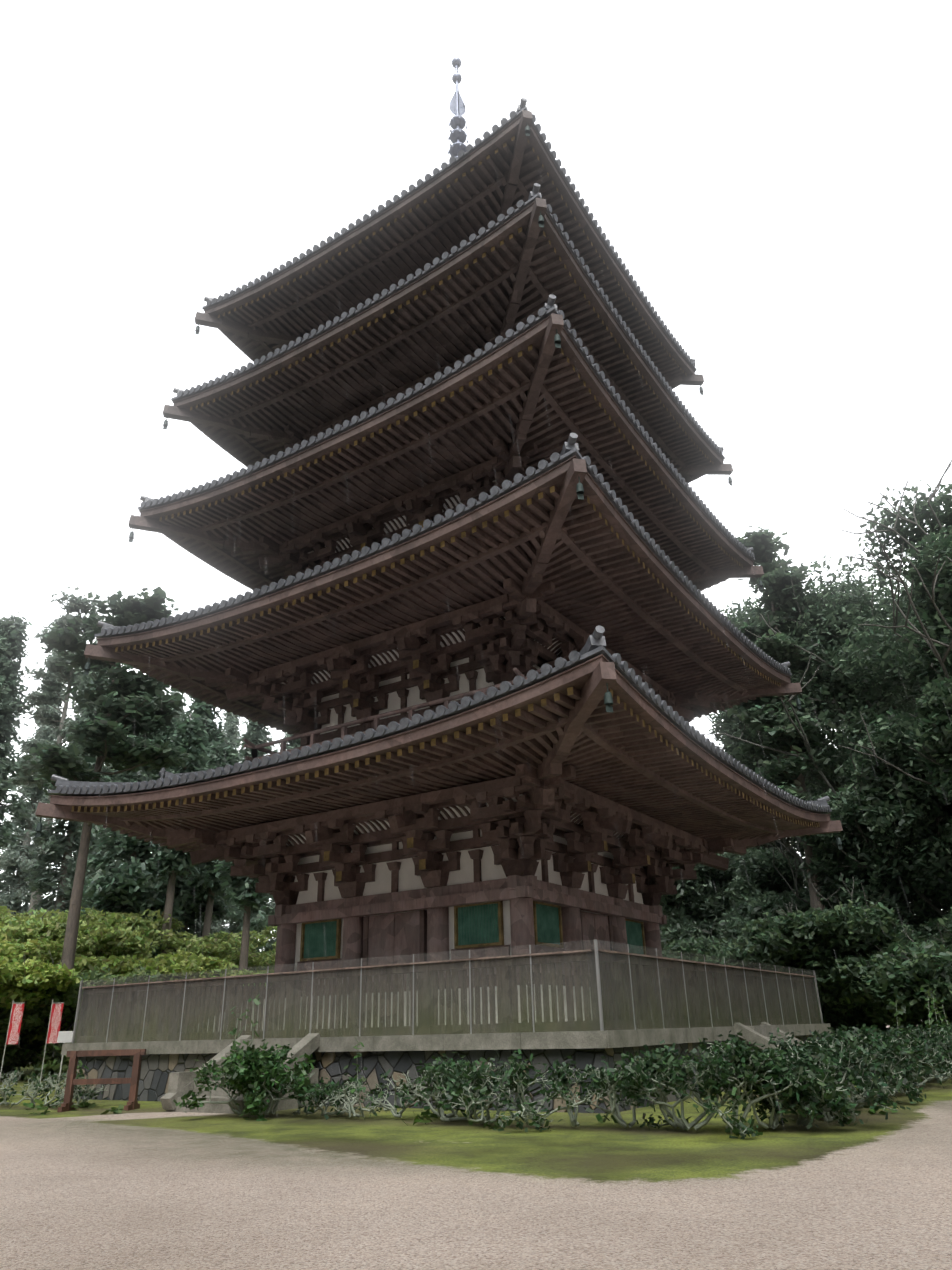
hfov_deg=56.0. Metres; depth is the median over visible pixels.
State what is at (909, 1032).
shrub
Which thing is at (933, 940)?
tree
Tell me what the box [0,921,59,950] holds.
bush
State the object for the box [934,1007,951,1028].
shrub
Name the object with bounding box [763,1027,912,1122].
shrub
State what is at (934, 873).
oak tree
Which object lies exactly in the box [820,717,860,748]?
oak tree
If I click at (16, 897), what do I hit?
cedar tree
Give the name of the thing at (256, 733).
cedar tree
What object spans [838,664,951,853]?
oak tree
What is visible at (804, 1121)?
shrub
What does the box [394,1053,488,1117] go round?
shrub
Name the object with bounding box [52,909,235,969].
maple tree
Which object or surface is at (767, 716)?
pine tree
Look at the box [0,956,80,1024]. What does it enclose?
maple tree
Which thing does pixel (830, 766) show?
oak tree
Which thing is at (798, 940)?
tree
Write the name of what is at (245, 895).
cedar tree
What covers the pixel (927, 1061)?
shrub
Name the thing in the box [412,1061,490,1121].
shrub
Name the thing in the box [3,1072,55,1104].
shrub
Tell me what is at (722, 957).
bush
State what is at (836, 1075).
shrub
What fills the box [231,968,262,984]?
bush
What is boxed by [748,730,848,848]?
oak tree
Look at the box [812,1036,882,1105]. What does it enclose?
shrub
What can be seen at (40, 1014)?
bush
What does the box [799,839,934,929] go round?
oak tree
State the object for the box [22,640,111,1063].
cedar tree
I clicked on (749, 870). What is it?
oak tree
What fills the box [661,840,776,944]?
oak tree
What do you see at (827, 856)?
oak tree
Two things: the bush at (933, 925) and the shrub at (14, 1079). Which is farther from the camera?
the bush at (933, 925)
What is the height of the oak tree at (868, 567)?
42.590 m
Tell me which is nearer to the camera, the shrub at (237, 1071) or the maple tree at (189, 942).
the shrub at (237, 1071)
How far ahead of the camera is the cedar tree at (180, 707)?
84.47 m
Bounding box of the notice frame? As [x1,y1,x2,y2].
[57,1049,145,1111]
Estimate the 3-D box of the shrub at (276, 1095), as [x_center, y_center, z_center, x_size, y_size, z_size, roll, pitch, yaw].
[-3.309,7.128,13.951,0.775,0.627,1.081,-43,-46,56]
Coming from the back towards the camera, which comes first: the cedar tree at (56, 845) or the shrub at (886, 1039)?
the cedar tree at (56, 845)
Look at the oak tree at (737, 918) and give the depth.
39.10 m
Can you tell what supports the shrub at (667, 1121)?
on the ground
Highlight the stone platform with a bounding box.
[61,1022,831,1113]
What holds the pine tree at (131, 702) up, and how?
on the ground
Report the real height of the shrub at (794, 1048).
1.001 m
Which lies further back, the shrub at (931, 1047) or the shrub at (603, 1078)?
the shrub at (931, 1047)
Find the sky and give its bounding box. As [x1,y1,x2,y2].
[0,0,951,1019]
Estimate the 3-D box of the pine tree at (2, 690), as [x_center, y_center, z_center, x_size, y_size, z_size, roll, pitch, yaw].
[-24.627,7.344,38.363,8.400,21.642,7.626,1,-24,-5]
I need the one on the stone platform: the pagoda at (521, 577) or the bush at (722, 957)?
the pagoda at (521, 577)
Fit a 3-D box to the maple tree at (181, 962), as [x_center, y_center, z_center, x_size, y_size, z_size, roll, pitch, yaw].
[-11.369,14.254,33.593,4.808,4.520,5.395,-16,-28,30]
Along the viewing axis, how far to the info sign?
23.91 m
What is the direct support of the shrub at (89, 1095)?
on the ground
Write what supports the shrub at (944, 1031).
on the ground
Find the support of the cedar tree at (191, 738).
on the ground
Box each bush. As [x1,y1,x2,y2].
[0,951,163,1080]
[0,1019,40,1080]
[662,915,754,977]
[662,943,744,965]
[664,953,716,979]
[730,950,849,1038]
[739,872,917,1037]
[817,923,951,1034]
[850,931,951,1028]
[900,917,951,947]
[936,907,951,946]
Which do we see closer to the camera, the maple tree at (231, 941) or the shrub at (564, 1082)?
the shrub at (564, 1082)
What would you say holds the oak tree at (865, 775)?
on the ground
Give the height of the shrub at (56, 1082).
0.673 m
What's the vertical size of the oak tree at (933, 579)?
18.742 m
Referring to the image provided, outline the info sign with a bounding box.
[57,1031,72,1087]
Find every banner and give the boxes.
[0,1000,23,1075]
[40,1000,63,1082]
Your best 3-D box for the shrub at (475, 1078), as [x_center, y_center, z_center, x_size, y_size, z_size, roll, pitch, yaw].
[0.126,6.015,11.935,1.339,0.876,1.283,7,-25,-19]
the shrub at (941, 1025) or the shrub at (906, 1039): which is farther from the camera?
the shrub at (941, 1025)
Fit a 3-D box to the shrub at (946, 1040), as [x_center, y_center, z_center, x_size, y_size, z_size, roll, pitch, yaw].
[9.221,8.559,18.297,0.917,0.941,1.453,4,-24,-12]
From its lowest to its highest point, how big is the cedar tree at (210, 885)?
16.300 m
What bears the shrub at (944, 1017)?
on the ground
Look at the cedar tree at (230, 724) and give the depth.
94.99 m
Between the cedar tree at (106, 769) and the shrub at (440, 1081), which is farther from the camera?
the cedar tree at (106, 769)
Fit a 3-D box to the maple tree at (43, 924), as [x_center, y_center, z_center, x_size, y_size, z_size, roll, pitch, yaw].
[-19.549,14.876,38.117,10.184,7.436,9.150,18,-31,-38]
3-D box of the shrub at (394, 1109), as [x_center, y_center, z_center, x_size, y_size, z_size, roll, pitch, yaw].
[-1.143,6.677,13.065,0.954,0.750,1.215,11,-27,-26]
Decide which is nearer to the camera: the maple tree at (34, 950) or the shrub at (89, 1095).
the shrub at (89, 1095)
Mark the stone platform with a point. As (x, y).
(166, 1078)
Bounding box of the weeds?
[0,1072,939,1129]
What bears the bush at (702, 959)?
on the ground
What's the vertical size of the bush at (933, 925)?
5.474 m
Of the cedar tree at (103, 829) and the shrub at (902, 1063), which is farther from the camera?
the cedar tree at (103, 829)
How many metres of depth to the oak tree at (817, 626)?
39.70 m
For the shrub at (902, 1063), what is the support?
on the ground
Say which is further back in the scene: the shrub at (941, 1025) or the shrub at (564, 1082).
the shrub at (941, 1025)
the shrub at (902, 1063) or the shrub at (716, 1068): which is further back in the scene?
the shrub at (902, 1063)
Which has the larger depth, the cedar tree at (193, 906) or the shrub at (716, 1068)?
the cedar tree at (193, 906)
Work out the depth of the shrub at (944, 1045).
17.52 m
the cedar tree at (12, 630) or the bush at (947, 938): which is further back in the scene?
the cedar tree at (12, 630)
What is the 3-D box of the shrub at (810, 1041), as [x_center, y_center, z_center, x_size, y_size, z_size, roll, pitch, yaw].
[4.773,6.087,12.543,1.222,1.022,1.870,-22,-31,39]
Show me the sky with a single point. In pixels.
(861, 89)
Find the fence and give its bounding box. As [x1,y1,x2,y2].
[72,939,823,1042]
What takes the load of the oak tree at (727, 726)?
on the ground
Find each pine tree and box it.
[0,598,16,798]
[3,586,112,914]
[22,583,203,1078]
[725,526,843,1025]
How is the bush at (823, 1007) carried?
on the ground
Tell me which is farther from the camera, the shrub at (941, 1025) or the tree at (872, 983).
the tree at (872, 983)
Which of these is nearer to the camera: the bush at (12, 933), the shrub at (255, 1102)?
the shrub at (255, 1102)
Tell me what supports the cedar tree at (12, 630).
on the ground
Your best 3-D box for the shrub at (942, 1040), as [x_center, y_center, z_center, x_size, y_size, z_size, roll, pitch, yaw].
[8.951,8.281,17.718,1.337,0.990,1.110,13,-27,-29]
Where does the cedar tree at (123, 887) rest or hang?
on the ground
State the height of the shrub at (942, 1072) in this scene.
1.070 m
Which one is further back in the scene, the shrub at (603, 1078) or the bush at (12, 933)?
the bush at (12, 933)
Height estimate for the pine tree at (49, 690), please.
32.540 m
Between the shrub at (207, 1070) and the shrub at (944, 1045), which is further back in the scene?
the shrub at (944, 1045)
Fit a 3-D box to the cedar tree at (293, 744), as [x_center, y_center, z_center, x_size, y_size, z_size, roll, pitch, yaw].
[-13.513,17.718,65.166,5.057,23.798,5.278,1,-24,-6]
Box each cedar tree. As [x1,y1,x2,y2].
[0,612,36,879]
[0,648,71,915]
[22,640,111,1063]
[73,763,123,904]
[74,689,187,958]
[94,769,158,858]
[145,711,212,957]
[147,691,186,890]
[147,695,240,937]
[182,741,244,938]
[195,710,243,933]
[212,717,278,953]
[213,860,270,970]
[260,732,300,952]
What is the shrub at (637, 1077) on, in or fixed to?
on the ground
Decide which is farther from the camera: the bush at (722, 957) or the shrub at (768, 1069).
the bush at (722, 957)
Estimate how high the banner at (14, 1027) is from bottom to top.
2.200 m
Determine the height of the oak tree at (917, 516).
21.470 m
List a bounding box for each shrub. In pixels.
[0,1068,47,1105]
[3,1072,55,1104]
[43,1067,84,1106]
[47,1060,106,1107]
[173,1047,263,1114]
[219,994,285,1115]
[227,1071,292,1114]
[230,1043,314,1120]
[282,1068,334,1114]
[298,1073,367,1115]
[324,1036,382,1119]
[357,1064,430,1119]
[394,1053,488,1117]
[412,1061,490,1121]
[437,1050,530,1124]
[484,1049,557,1133]
[525,1056,607,1131]
[575,1056,658,1127]
[616,1040,756,1130]
[627,1048,700,1130]
[665,1029,815,1138]
[729,1040,852,1128]
[747,1047,867,1125]
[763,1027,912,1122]
[768,1030,876,1110]
[770,1036,850,1121]
[779,1043,864,1113]
[805,1029,913,1092]
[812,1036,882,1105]
[818,1023,932,1104]
[827,1024,924,1096]
[878,998,948,1089]
[883,1024,951,1087]
[885,1026,920,1076]
[885,1037,941,1093]
[907,987,951,1082]
[908,989,951,1076]
[915,1031,943,1082]
[921,1029,951,1079]
[923,1026,951,1080]
[932,998,950,1070]
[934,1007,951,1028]
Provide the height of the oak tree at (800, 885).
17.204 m
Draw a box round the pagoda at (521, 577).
[35,57,842,1031]
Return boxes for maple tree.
[0,890,158,1071]
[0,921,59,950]
[0,938,149,1067]
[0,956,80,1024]
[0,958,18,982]
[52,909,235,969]
[119,949,238,982]
[204,926,276,973]
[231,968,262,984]
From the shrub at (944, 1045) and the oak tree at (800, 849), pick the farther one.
the oak tree at (800, 849)
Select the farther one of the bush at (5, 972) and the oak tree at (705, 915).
the oak tree at (705, 915)
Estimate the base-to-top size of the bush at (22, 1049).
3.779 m
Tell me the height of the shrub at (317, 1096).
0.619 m
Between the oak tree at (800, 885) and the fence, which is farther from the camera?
the oak tree at (800, 885)
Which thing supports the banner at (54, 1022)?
on the ground
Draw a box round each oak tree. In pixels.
[659,840,806,947]
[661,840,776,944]
[661,866,732,949]
[701,660,936,1023]
[704,460,951,841]
[705,568,950,793]
[716,876,809,947]
[722,843,806,943]
[745,555,951,760]
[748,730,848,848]
[771,748,842,885]
[772,786,947,935]
[791,707,951,898]
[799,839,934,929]
[817,526,917,608]
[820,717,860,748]
[834,725,951,933]
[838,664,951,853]
[844,524,951,782]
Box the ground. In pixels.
[0,1025,951,1269]
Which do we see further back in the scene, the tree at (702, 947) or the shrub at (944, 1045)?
the tree at (702, 947)
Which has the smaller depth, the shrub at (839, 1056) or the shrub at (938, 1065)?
the shrub at (839, 1056)
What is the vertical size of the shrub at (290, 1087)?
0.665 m
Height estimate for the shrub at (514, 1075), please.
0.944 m
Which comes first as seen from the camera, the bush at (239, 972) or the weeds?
the weeds
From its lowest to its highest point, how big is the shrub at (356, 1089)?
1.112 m

